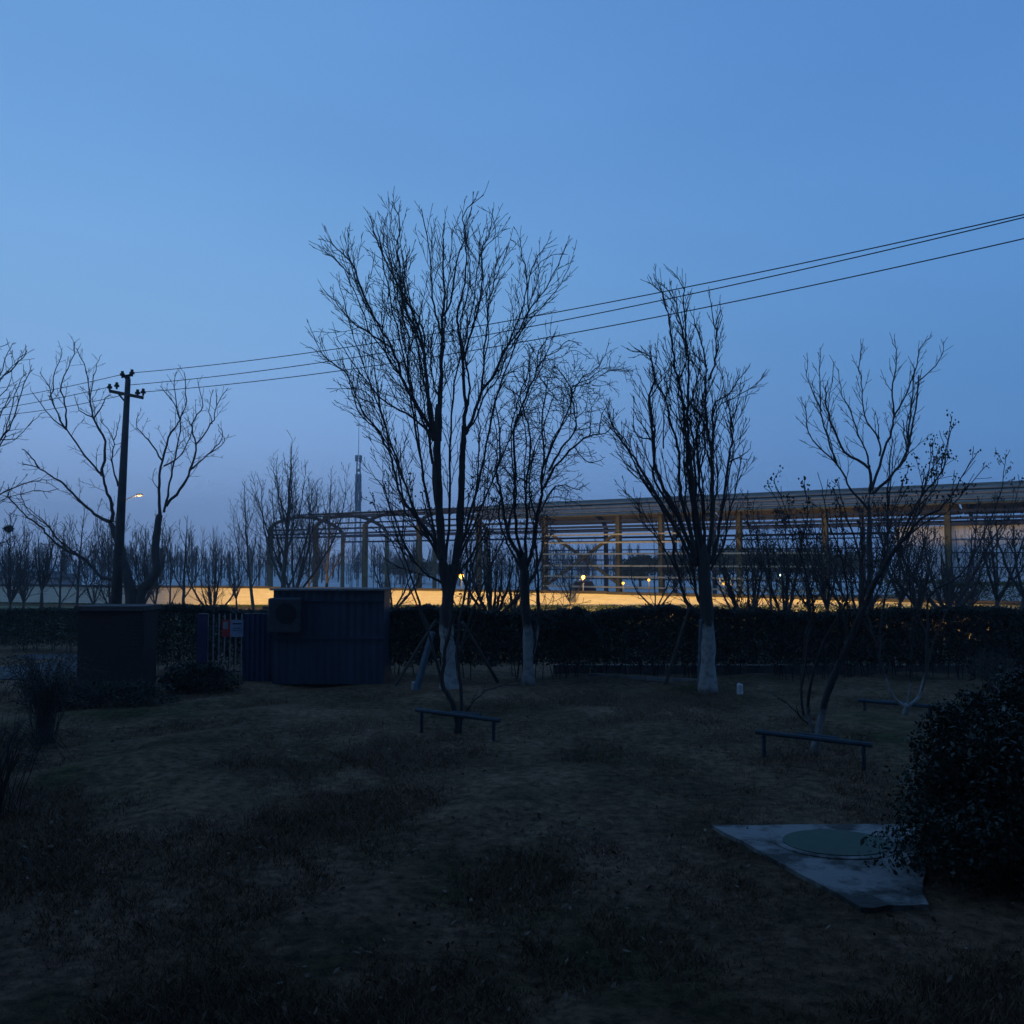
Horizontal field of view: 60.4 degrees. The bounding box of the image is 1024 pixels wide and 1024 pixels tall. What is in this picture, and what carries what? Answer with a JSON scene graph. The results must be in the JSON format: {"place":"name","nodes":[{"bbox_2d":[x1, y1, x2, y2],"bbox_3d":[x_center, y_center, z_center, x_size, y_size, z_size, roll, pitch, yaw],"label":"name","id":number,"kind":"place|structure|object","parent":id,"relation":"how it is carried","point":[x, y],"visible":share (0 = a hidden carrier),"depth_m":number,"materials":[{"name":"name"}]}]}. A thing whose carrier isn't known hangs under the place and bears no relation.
{"place":"outdoors","nodes":[
{"label":"outdoors","id":0,"kind":"place"},
{"bbox_2d":[0,654,76,679],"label":"path","id":1,"kind":"structure","parent":0,"point":[40,656],"depth_m":24.31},
{"bbox_2d":[0,571,87,583],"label":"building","id":2,"kind":"structure","parent":0,"point":[66,581],"depth_m":70.99,"materials":[{"name":"concrete"}]},
{"bbox_2d":[0,564,1003,594],"bbox_3d":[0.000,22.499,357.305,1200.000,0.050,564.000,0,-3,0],"label":"yard","id":3,"kind":"structure","parent":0,"point":[333,582],"depth_m":122.16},
{"bbox_2d":[0,525,273,585],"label":"distant woodland","id":4,"kind":"object","parent":3,"relation":"on","point":[193,564],"visible":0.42,"depth_m":85.41,"materials":[{"name":"plant"}]},
{"bbox_2d":[353,439,361,572],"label":"telecom tower","id":5,"kind":"structure","parent":3,"relation":"on","point":[358,477],"depth_m":200.27,"materials":[{"name":"metal"}]},
{"bbox_2d":[378,558,437,583],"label":"evergreen tree","id":6,"kind":"object","parent":3,"relation":"on","point":[428,567],"visible":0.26,"depth_m":109.08,"materials":[{"name":"green plant"}]},
{"bbox_2d":[345,534,610,587],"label":"distant woodland","id":7,"kind":"object","parent":3,"relation":"on","point":[357,569],"visible":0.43,"depth_m":98.22,"materials":[{"name":"plant"}]},
{"bbox_2d":[0,541,1012,583],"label":"distant woodland","id":8,"kind":"object","parent":3,"relation":"on","point":[334,563],"visible":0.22,"depth_m":138.57,"materials":[{"name":"plant"}]},
{"bbox_2d":[611,555,666,586],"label":"evergreen tree","id":9,"kind":"object","parent":3,"relation":"on","point":[639,573],"visible":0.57,"depth_m":90.73,"materials":[{"name":"green plant"}]},
{"bbox_2d":[656,550,697,582],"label":"evergreen tree","id":10,"kind":"object","parent":3,"relation":"on","point":[668,562],"visible":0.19,"depth_m":93.50,"materials":[{"name":"green plant"}]},
{"bbox_2d":[710,543,771,575],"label":"evergreen tree","id":11,"kind":"object","parent":3,"relation":"on","point":[731,557],"visible":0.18,"depth_m":88.05,"materials":[{"name":"green plant"}]},
{"bbox_2d":[743,546,840,589],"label":"evergreen tree","id":12,"kind":"object","parent":3,"relation":"on","point":[812,557],"visible":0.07,"depth_m":85.47,"materials":[{"name":"green plant"}]},
{"bbox_2d":[831,550,866,585],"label":"evergreen tree","id":13,"kind":"object","parent":3,"relation":"on","point":[856,564],"visible":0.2,"depth_m":88.19,"materials":[{"name":"green plant"}]},
{"bbox_2d":[0,595,1023,1023],"bbox_3d":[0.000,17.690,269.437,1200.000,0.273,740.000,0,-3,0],"label":"ground","id":14,"kind":"structure","parent":0,"point":[160,761],"depth_m":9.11,"materials":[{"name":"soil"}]},
{"bbox_2d":[0,338,58,544],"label":"bare tree","id":15,"kind":"object","parent":14,"relation":"on","point":[14,416],"visible":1,"depth_m":20.96,"materials":[{"name":"brown plant"}]},
{"bbox_2d":[0,605,77,652],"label":"clipped hedge","id":16,"kind":"object","parent":14,"relation":"on","point":[37,615],"visible":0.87,"depth_m":28.77,"materials":[{"name":"green plant"}]},
{"bbox_2d":[0,706,81,816],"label":"arching shrub","id":17,"kind":"object","parent":14,"relation":"on","point":[8,770],"visible":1,"depth_m":10.38,"materials":[{"name":"green plant"}]},
{"bbox_2d":[0,641,109,745],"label":"arching shrub","id":18,"kind":"object","parent":14,"relation":"on","point":[42,702],"visible":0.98,"depth_m":14.28,"materials":[{"name":"green plant"}]},
{"bbox_2d":[7,675,186,709],"bbox_3d":[-8.502,3.663,18.057,3.651,0.704,1.141,0,-3,0],"label":"shrub","id":19,"kind":"object","parent":14,"relation":"on","point":[126,688],"visible":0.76,"depth_m":17.89,"materials":[{"name":"green plant"}]},
{"bbox_2d":[74,604,161,698],"bbox_3d":[-8.719,3.065,19.462,1.518,2.000,0.960,0,-3,0],"label":"brick utility box","id":20,"kind":"object","parent":14,"relation":"on","point":[120,640],"visible":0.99,"depth_m":19.07,"materials":[{"name":"concrete"}]},
{"bbox_2d":[1,333,234,603],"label":"bare tree","id":21,"kind":"object","parent":14,"relation":"on","point":[134,594],"visible":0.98,"depth_m":27.84,"materials":[{"name":"brown plant"}]},
{"bbox_2d":[107,369,145,603],"bbox_3d":[-10.624,0.188,23.966,1.517,8.245,0.381,-1,-3,25],"label":"utility pole","id":22,"kind":"object","parent":14,"relation":"on","point":[117,579],"visible":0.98,"depth_m":23.97,"materials":[{"name":"concrete"}]},
{"bbox_2d":[0,387,106,408],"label":"power cable","id":23,"kind":"object","parent":22,"relation":"attached to","point":[59,397],"visible":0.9,"depth_m":25.97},
{"bbox_2d":[2,375,118,398],"bbox_3d":[-18.811,-3.800,29.449,18.964,0.700,0.018,-2,-4,32],"label":"power cable","id":24,"kind":"object","parent":22,"relation":"attached to","point":[64,387],"visible":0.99,"depth_m":25.76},
{"bbox_2d":[5,395,121,414],"bbox_3d":[-18.741,-3.764,29.403,19.132,1.770,0.018,-2,-4,32],"label":"power cable","id":25,"kind":"object","parent":22,"relation":"attached to","point":[65,406],"visible":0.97,"depth_m":25.75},
{"bbox_2d":[131,217,1023,384],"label":"power cable","id":26,"kind":"object","parent":22,"relation":"attached to","point":[624,307],"visible":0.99,"depth_m":16.01,"materials":[{"name":"rubber"}]},
{"bbox_2d":[133,214,1023,372],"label":"power cable","id":27,"kind":"object","parent":22,"relation":"attached to","point":[623,299],"visible":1,"depth_m":16.05,"materials":[{"name":"rubber"}]},
{"bbox_2d":[145,238,1023,391],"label":"power cable","id":28,"kind":"object","parent":22,"relation":"attached to","point":[631,321],"visible":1,"depth_m":15.90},
{"bbox_2d":[159,516,216,630],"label":"young bare tree","id":29,"kind":"object","parent":14,"relation":"on","point":[183,582],"visible":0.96,"depth_m":34.98,"materials":[{"name":"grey plant"}]},
{"bbox_2d":[156,659,244,693],"bbox_3d":[-7.143,3.727,20.085,2.163,0.810,1.045,0,-3,0],"label":"shrub","id":30,"kind":"object","parent":14,"relation":"on","point":[197,676],"visible":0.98,"depth_m":19.91,"materials":[{"name":"green plant"}]},
{"bbox_2d":[196,613,208,663],"bbox_3d":[-7.645,3.352,21.750,0.240,1.674,0.160,0,-3,0],"label":"gate post","id":31,"kind":"object","parent":14,"relation":"on","point":[202,631],"visible":0.64,"depth_m":21.68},
{"bbox_2d":[207,614,242,677],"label":"picket gate","id":32,"kind":"structure","parent":31,"relation":"attached to","point":[219,628],"depth_m":21.74,"materials":[{"name":"grey metal"}]},
{"bbox_2d":[222,620,242,636],"bbox_3d":[-6.859,2.868,21.683,0.573,0.412,0.031,0,-3,0],"label":"notice board","id":33,"kind":"object","parent":32,"relation":"attached to","point":[232,628],"visible":1,"depth_m":21.67,"materials":[{"name":"white paint"}]},
{"bbox_2d":[156,602,267,675],"bbox_3d":[-7.821,3.285,22.940,4.294,1.987,1.267,0,-3,0],"label":"clipped hedge","id":34,"kind":"object","parent":14,"relation":"on","point":[187,612],"visible":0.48,"depth_m":22.55,"materials":[{"name":"green plant"}]},
{"bbox_2d":[242,613,272,680],"bbox_3d":[-6.205,3.305,21.504,0.707,1.643,0.095,0,-3,0],"label":"blue fence panel","id":35,"kind":"object","parent":14,"relation":"on","point":[257,651],"visible":0.89,"depth_m":21.48,"materials":[{"name":"metal"}]},
{"bbox_2d":[300,467,361,586],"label":"young bare tree","id":36,"kind":"object","parent":14,"relation":"on","point":[328,553],"visible":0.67,"depth_m":56.03,"materials":[{"name":"brown plant"}]},
{"bbox_2d":[270,588,392,683],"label":"blue steel shed","id":37,"kind":"structure","parent":14,"relation":"on","point":[343,637],"depth_m":21.16,"materials":[{"name":"metal"}]},
{"bbox_2d":[268,598,302,632],"bbox_3d":[-5.402,2.464,20.986,0.780,0.825,0.322,0,-3,0],"label":"air conditioner","id":38,"kind":"object","parent":37,"relation":"attached to","point":[285,615],"visible":1,"depth_m":20.84,"materials":[{"name":"metal"}]},
{"bbox_2d":[365,533,436,607],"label":"young bare tree","id":39,"kind":"object","parent":14,"relation":"on","point":[398,604],"visible":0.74,"depth_m":30.02,"materials":[{"name":"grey plant"}]},
{"bbox_2d":[393,619,436,685],"bbox_3d":[-2.300,3.362,20.753,1.173,1.687,0.076,-1,-3,22],"label":"prop pole","id":40,"kind":"object","parent":14,"relation":"on","point":[413,655],"visible":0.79,"depth_m":20.73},
{"bbox_2d":[413,631,435,689],"bbox_3d":[-2.041,3.481,20.435,0.534,1.419,0.170,0,-3,0],"label":"prop pole","id":41,"kind":"object","parent":14,"relation":"on","point":[422,669],"visible":0.81,"depth_m":20.38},
{"bbox_2d":[301,182,576,689],"bbox_3d":[-1.823,-1.877,20.204,6.635,12.071,3.110,0,-3,0],"label":"bare tree","id":42,"kind":"object","parent":14,"relation":"on","point":[433,429],"visible":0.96,"depth_m":20.18,"materials":[{"name":"brown plant"}]},
{"bbox_2d":[365,472,521,733],"bbox_3d":[-1.218,1.593,15.722,2.797,4.669,1.187,0,-3,0],"label":"seed head tree","id":43,"kind":"object","parent":14,"relation":"on","point":[458,725],"visible":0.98,"depth_m":15.65,"materials":[{"name":"brown plant"}]},
{"bbox_2d":[415,708,500,741],"bbox_3d":[-0.870,3.641,15.101,1.678,0.473,0.368,-2,-4,28],"label":"bench","id":44,"kind":"object","parent":14,"relation":"on","point":[468,715],"visible":0.84,"depth_m":15.01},
{"bbox_2d":[438,537,487,606],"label":"young bare tree","id":45,"kind":"object","parent":14,"relation":"on","point":[468,602],"visible":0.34,"depth_m":32.85,"materials":[{"name":"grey plant"}]},
{"bbox_2d":[461,621,498,682],"bbox_3d":[-0.755,3.416,21.262,0.089,1.661,1.867,-2,-3,26],"label":"prop pole","id":46,"kind":"object","parent":14,"relation":"on","point":[486,662],"visible":0.95,"depth_m":21.28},
{"bbox_2d":[0,606,1009,636],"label":"verge","id":47,"kind":"structure","parent":14,"relation":"on","point":[2,607],"depth_m":41.22,"materials":[{"name":"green plant"}]},
{"bbox_2d":[0,506,38,617],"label":"young bare tree","id":48,"kind":"object","parent":47,"relation":"on","point":[11,594],"visible":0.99,"depth_m":37.83,"materials":[{"name":"brown plant"}]},
{"bbox_2d":[2,524,14,532],"bbox_3d":[-21.753,0.732,38.018,0.484,0.406,0.496,0,-3,0],"label":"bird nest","id":49,"kind":"object","parent":48,"relation":"on","point":[8,526],"visible":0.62,"depth_m":37.94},
{"bbox_2d":[2,535,56,607],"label":"young bare tree","id":50,"kind":"object","parent":47,"relation":"on","point":[23,589],"visible":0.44,"depth_m":43.86,"materials":[{"name":"brown plant"}]},
{"bbox_2d":[26,517,65,627],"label":"young bare tree","id":51,"kind":"object","parent":47,"relation":"on","point":[44,572],"visible":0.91,"depth_m":38.89,"materials":[{"name":"brown plant"}]},
{"bbox_2d":[39,524,89,618],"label":"young bare tree","id":52,"kind":"object","parent":47,"relation":"on","point":[60,586],"visible":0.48,"depth_m":41.91,"materials":[{"name":"brown plant"}]},
{"bbox_2d":[43,505,113,605],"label":"young bare tree","id":53,"kind":"object","parent":47,"relation":"on","point":[77,578],"visible":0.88,"depth_m":38.03,"materials":[{"name":"brown plant"}]},
{"bbox_2d":[73,534,111,603],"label":"young bare tree","id":54,"kind":"object","parent":47,"relation":"on","point":[93,601],"visible":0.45,"depth_m":44.84,"materials":[{"name":"brown plant"}]},
{"bbox_2d":[81,525,130,603],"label":"young bare tree","id":55,"kind":"object","parent":47,"relation":"on","point":[108,595],"visible":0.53,"depth_m":35.83,"materials":[{"name":"brown plant"}]},
{"bbox_2d":[87,518,152,603],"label":"young bare tree","id":56,"kind":"object","parent":47,"relation":"on","point":[125,545],"visible":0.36,"depth_m":45.85,"materials":[{"name":"brown plant"}]},
{"bbox_2d":[79,496,176,603],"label":"young bare tree","id":57,"kind":"object","parent":47,"relation":"on","point":[152,588],"visible":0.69,"depth_m":39.67,"materials":[{"name":"brown plant"}]},
{"bbox_2d":[129,529,173,603],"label":"young bare tree","id":58,"kind":"object","parent":47,"relation":"on","point":[154,601],"visible":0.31,"depth_m":42.84,"materials":[{"name":"brown plant"}]},
{"bbox_2d":[161,526,188,603],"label":"young bare tree","id":59,"kind":"object","parent":47,"relation":"on","point":[169,589],"visible":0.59,"depth_m":47.91,"materials":[{"name":"brown plant"}]},
{"bbox_2d":[172,537,251,630],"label":"young bare tree","id":60,"kind":"object","parent":47,"relation":"on","point":[208,593],"visible":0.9,"depth_m":36.54,"materials":[{"name":"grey plant"}]},
{"bbox_2d":[224,544,251,608],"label":"young bare tree","id":61,"kind":"object","parent":47,"relation":"on","point":[234,578],"visible":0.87,"depth_m":46.82,"materials":[{"name":"brown plant"}]},
{"bbox_2d":[224,479,276,609],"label":"young bare tree","id":62,"kind":"object","parent":47,"relation":"on","point":[248,562],"visible":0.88,"depth_m":51.89,"materials":[{"name":"brown plant"}]},
{"bbox_2d":[244,430,319,587],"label":"young bare tree","id":63,"kind":"object","parent":47,"relation":"on","point":[286,545],"visible":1,"depth_m":45.83,"materials":[{"name":"brown plant"}]},
{"bbox_2d":[242,462,361,587],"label":"young bare tree","id":64,"kind":"object","parent":47,"relation":"on","point":[302,568],"visible":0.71,"depth_m":48.52,"materials":[{"name":"brown plant"}]},
{"bbox_2d":[283,479,337,587],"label":"young bare tree","id":65,"kind":"object","parent":47,"relation":"on","point":[309,582],"visible":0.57,"depth_m":52.12,"materials":[{"name":"brown plant"}]},
{"bbox_2d":[0,602,1018,624],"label":"verge hedge","id":66,"kind":"object","parent":47,"relation":"on","point":[587,607],"visible":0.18,"depth_m":47.15,"materials":[{"name":"green plant"}]},
{"bbox_2d":[549,543,593,608],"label":"young bare tree","id":67,"kind":"object","parent":47,"relation":"on","point":[569,599],"visible":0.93,"depth_m":43.87,"materials":[{"name":"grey plant"}]},
{"bbox_2d":[884,578,1023,600],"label":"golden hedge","id":68,"kind":"object","parent":47,"relation":"on","point":[1002,584],"visible":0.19,"depth_m":40.70,"materials":[{"name":"yellow plant"}]},
{"bbox_2d":[453,504,557,666],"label":"young bare tree","id":69,"kind":"object","parent":14,"relation":"on","point":[489,591],"visible":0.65,"depth_m":24.86,"materials":[{"name":"brown plant"}]},
{"bbox_2d":[0,584,1020,630],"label":"boundary wall","id":70,"kind":"structure","parent":14,"relation":"on","point":[262,595],"depth_m":51.95,"materials":[{"name":"paint"}]},
{"bbox_2d":[0,690,1022,1023],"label":"fallen leaves","id":71,"kind":"object","parent":14,"relation":"on","point":[366,1016],"visible":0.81,"depth_m":8.18,"materials":[{"name":"plant"}]},
{"bbox_2d":[492,540,540,647],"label":"young bare tree","id":72,"kind":"object","parent":14,"relation":"on","point":[514,605],"visible":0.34,"depth_m":28.83,"materials":[{"name":"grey plant"}]},
{"bbox_2d":[464,324,639,685],"bbox_3d":[0.903,-0.115,21.401,4.536,8.679,3.037,0,-3,0],"label":"bare tree","id":73,"kind":"object","parent":14,"relation":"on","point":[523,561],"visible":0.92,"depth_m":21.39,"materials":[{"name":"brown plant"}]},
{"bbox_2d":[571,581,595,590],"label":"parked car","id":74,"kind":"object","parent":14,"relation":"on","point":[579,583],"visible":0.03,"depth_m":70.88,"materials":[{"name":"white"}]},
{"bbox_2d":[588,673,696,681],"bbox_3d":[3.270,4.183,22.160,2.804,0.100,0.174,-1,-3,22],"label":"edging","id":75,"kind":"object","parent":14,"relation":"on","point":[651,678],"visible":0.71,"depth_m":22.05,"materials":[{"name":"concrete"}]},
{"bbox_2d":[267,480,1023,600],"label":"steel frame hall","id":76,"kind":"structure","parent":14,"relation":"on","point":[616,512],"depth_m":58.93,"materials":[{"name":"metal"}]},
{"bbox_2d":[626,541,695,644],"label":"young bare tree","id":77,"kind":"object","parent":14,"relation":"on","point":[636,588],"visible":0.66,"depth_m":29.90,"materials":[{"name":"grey plant"}]},
{"bbox_2d":[664,607,690,684],"bbox_3d":[3.876,3.209,20.698,0.083,1.989,1.219,1,-3,-20],"label":"prop pole","id":78,"kind":"object","parent":14,"relation":"on","point":[677,647],"visible":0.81,"depth_m":20.66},
{"bbox_2d":[601,263,769,694],"bbox_3d":[3.969,-0.776,20.272,3.988,9.863,2.075,0,-3,0],"label":"bare tree","id":79,"kind":"object","parent":14,"relation":"on","point":[700,557],"visible":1,"depth_m":20.14,"materials":[{"name":"brown plant"}]},
{"bbox_2d":[389,601,1023,680],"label":"clipped hedge","id":80,"kind":"object","parent":14,"relation":"on","point":[618,624],"visible":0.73,"depth_m":22.12,"materials":[{"name":"green plant"}]},
{"bbox_2d":[737,683,742,693],"bbox_3d":[5.097,3.977,19.678,0.150,0.302,0.143,0,-3,0],"label":"marker stub","id":81,"kind":"object","parent":14,"relation":"on","point":[739,688],"visible":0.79,"depth_m":19.62,"materials":[{"name":"white paint"}]},
{"bbox_2d":[710,493,783,664],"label":"young bare tree","id":82,"kind":"object","parent":14,"relation":"on","point":[754,575],"visible":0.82,"depth_m":24.71,"materials":[{"name":"brown plant"}]},
{"bbox_2d":[719,578,805,594],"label":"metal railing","id":83,"kind":"object","parent":14,"relation":"on","point":[743,590],"visible":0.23,"depth_m":48.44,"materials":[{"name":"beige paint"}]},
{"bbox_2d":[741,524,800,609],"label":"young bare tree","id":84,"kind":"object","parent":14,"relation":"on","point":[770,605],"visible":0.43,"depth_m":31.91,"materials":[{"name":"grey plant"}]},
{"bbox_2d":[740,489,813,662],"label":"young bare tree","id":85,"kind":"object","parent":14,"relation":"on","point":[784,596],"visible":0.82,"depth_m":25.74,"materials":[{"name":"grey plant"}]},
{"bbox_2d":[553,664,1023,673],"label":"kerb","id":86,"kind":"structure","parent":14,"relation":"on","point":[722,669],"depth_m":23.28,"materials":[{"name":"concrete"}]},
{"bbox_2d":[755,509,838,610],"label":"young bare tree","id":87,"kind":"object","parent":14,"relation":"on","point":[807,562],"visible":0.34,"depth_m":30.85,"materials":[{"name":"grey plant"}]},
{"bbox_2d":[755,729,872,770],"bbox_3d":[4.529,3.546,13.154,1.693,0.450,0.368,-2,-4,34],"label":"bench","id":88,"kind":"object","parent":14,"relation":"on","point":[818,738],"visible":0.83,"depth_m":13.06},
{"bbox_2d":[712,824,928,912],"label":"concrete slab","id":89,"kind":"structure","parent":14,"relation":"on","point":[851,880],"depth_m":8.44,"materials":[{"name":"concrete"}]},
{"bbox_2d":[783,829,891,855],"bbox_3d":[3.388,3.448,9.183,1.100,0.014,0.840,0,-3,0],"label":"manhole cover","id":90,"kind":"object","parent":89,"relation":"on","point":[834,842],"visible":0.89,"depth_m":9.16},
{"bbox_2d":[783,496,858,644],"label":"young bare tree","id":91,"kind":"object","parent":14,"relation":"on","point":[821,567],"visible":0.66,"depth_m":26.89,"materials":[{"name":"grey plant"}]},
{"bbox_2d":[802,493,928,664],"bbox_3d":[9.518,1.945,24.353,2.272,4.871,3.671,3,-4,-39],"label":"young bare tree","id":92,"kind":"object","parent":14,"relation":"on","point":[876,594],"visible":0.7,"depth_m":24.37,"materials":[{"name":"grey plant"}]},
{"bbox_2d":[796,332,951,674],"bbox_3d":[9.894,-0.365,23.724,5.120,9.431,1.167,1,-3,-15],"label":"bare tree","id":93,"kind":"object","parent":14,"relation":"on","point":[887,481],"visible":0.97,"depth_m":23.68,"materials":[{"name":"brown plant"}]},
{"bbox_2d":[764,410,991,755],"bbox_3d":[5.949,1.043,13.960,3.785,5.569,1.422,0,-3,0],"label":"seed head tree","id":94,"kind":"object","parent":14,"relation":"on","point":[815,745],"visible":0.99,"depth_m":13.95,"materials":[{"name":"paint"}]},
{"bbox_2d":[858,698,935,716],"bbox_3d":[7.439,3.807,17.003,1.381,0.350,0.368,-2,-4,27],"label":"bench","id":95,"kind":"object","parent":14,"relation":"on","point":[884,702],"visible":0.64,"depth_m":16.94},
{"bbox_2d":[859,498,947,664],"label":"young bare tree","id":96,"kind":"object","parent":14,"relation":"on","point":[917,597],"visible":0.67,"depth_m":25.20,"materials":[{"name":"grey plant"}]},
{"bbox_2d":[862,493,945,653],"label":"young bare tree","id":97,"kind":"object","parent":14,"relation":"on","point":[901,595],"visible":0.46,"depth_m":27.91,"materials":[{"name":"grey plant"}]},
{"bbox_2d":[824,447,1023,715],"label":"seed head tree","id":98,"kind":"object","parent":14,"relation":"on","point":[907,705],"visible":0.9,"depth_m":17.15,"materials":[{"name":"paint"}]},
{"bbox_2d":[858,658,1023,890],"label":"broadleaf shrub","id":99,"kind":"object","parent":14,"relation":"on","point":[971,810],"visible":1,"depth_m":8.42,"materials":[{"name":"green plant"}]},
{"bbox_2d":[881,488,1019,643],"bbox_3d":[15.362,1.957,30.012,4.448,5.477,3.129,1,-3,-23],"label":"young bare tree","id":100,"kind":"object","parent":14,"relation":"on","point":[947,596],"visible":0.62,"depth_m":29.91,"materials":[{"name":"brown plant"}]},
{"bbox_2d":[917,523,991,637],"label":"young bare tree","id":101,"kind":"object","parent":14,"relation":"on","point":[975,595],"visible":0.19,"depth_m":32.69,"materials":[{"name":"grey plant"}]},
{"bbox_2d":[971,496,1023,655],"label":"young bare tree","id":102,"kind":"object","parent":14,"relation":"on","point":[994,590],"visible":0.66,"depth_m":26.82,"materials":[{"name":"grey plant"}]},
{"bbox_2d":[984,491,1023,656],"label":"young bare tree","id":103,"kind":"object","parent":14,"relation":"on","point":[1020,588],"visible":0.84,"depth_m":25.01,"materials":[{"name":"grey plant"}]},
{"bbox_2d":[0,0,1023,563],"label":"sky","id":104,"kind":"structure","parent":0,"point":[170,170],"materials":[{"name":"blue"}]}
]}

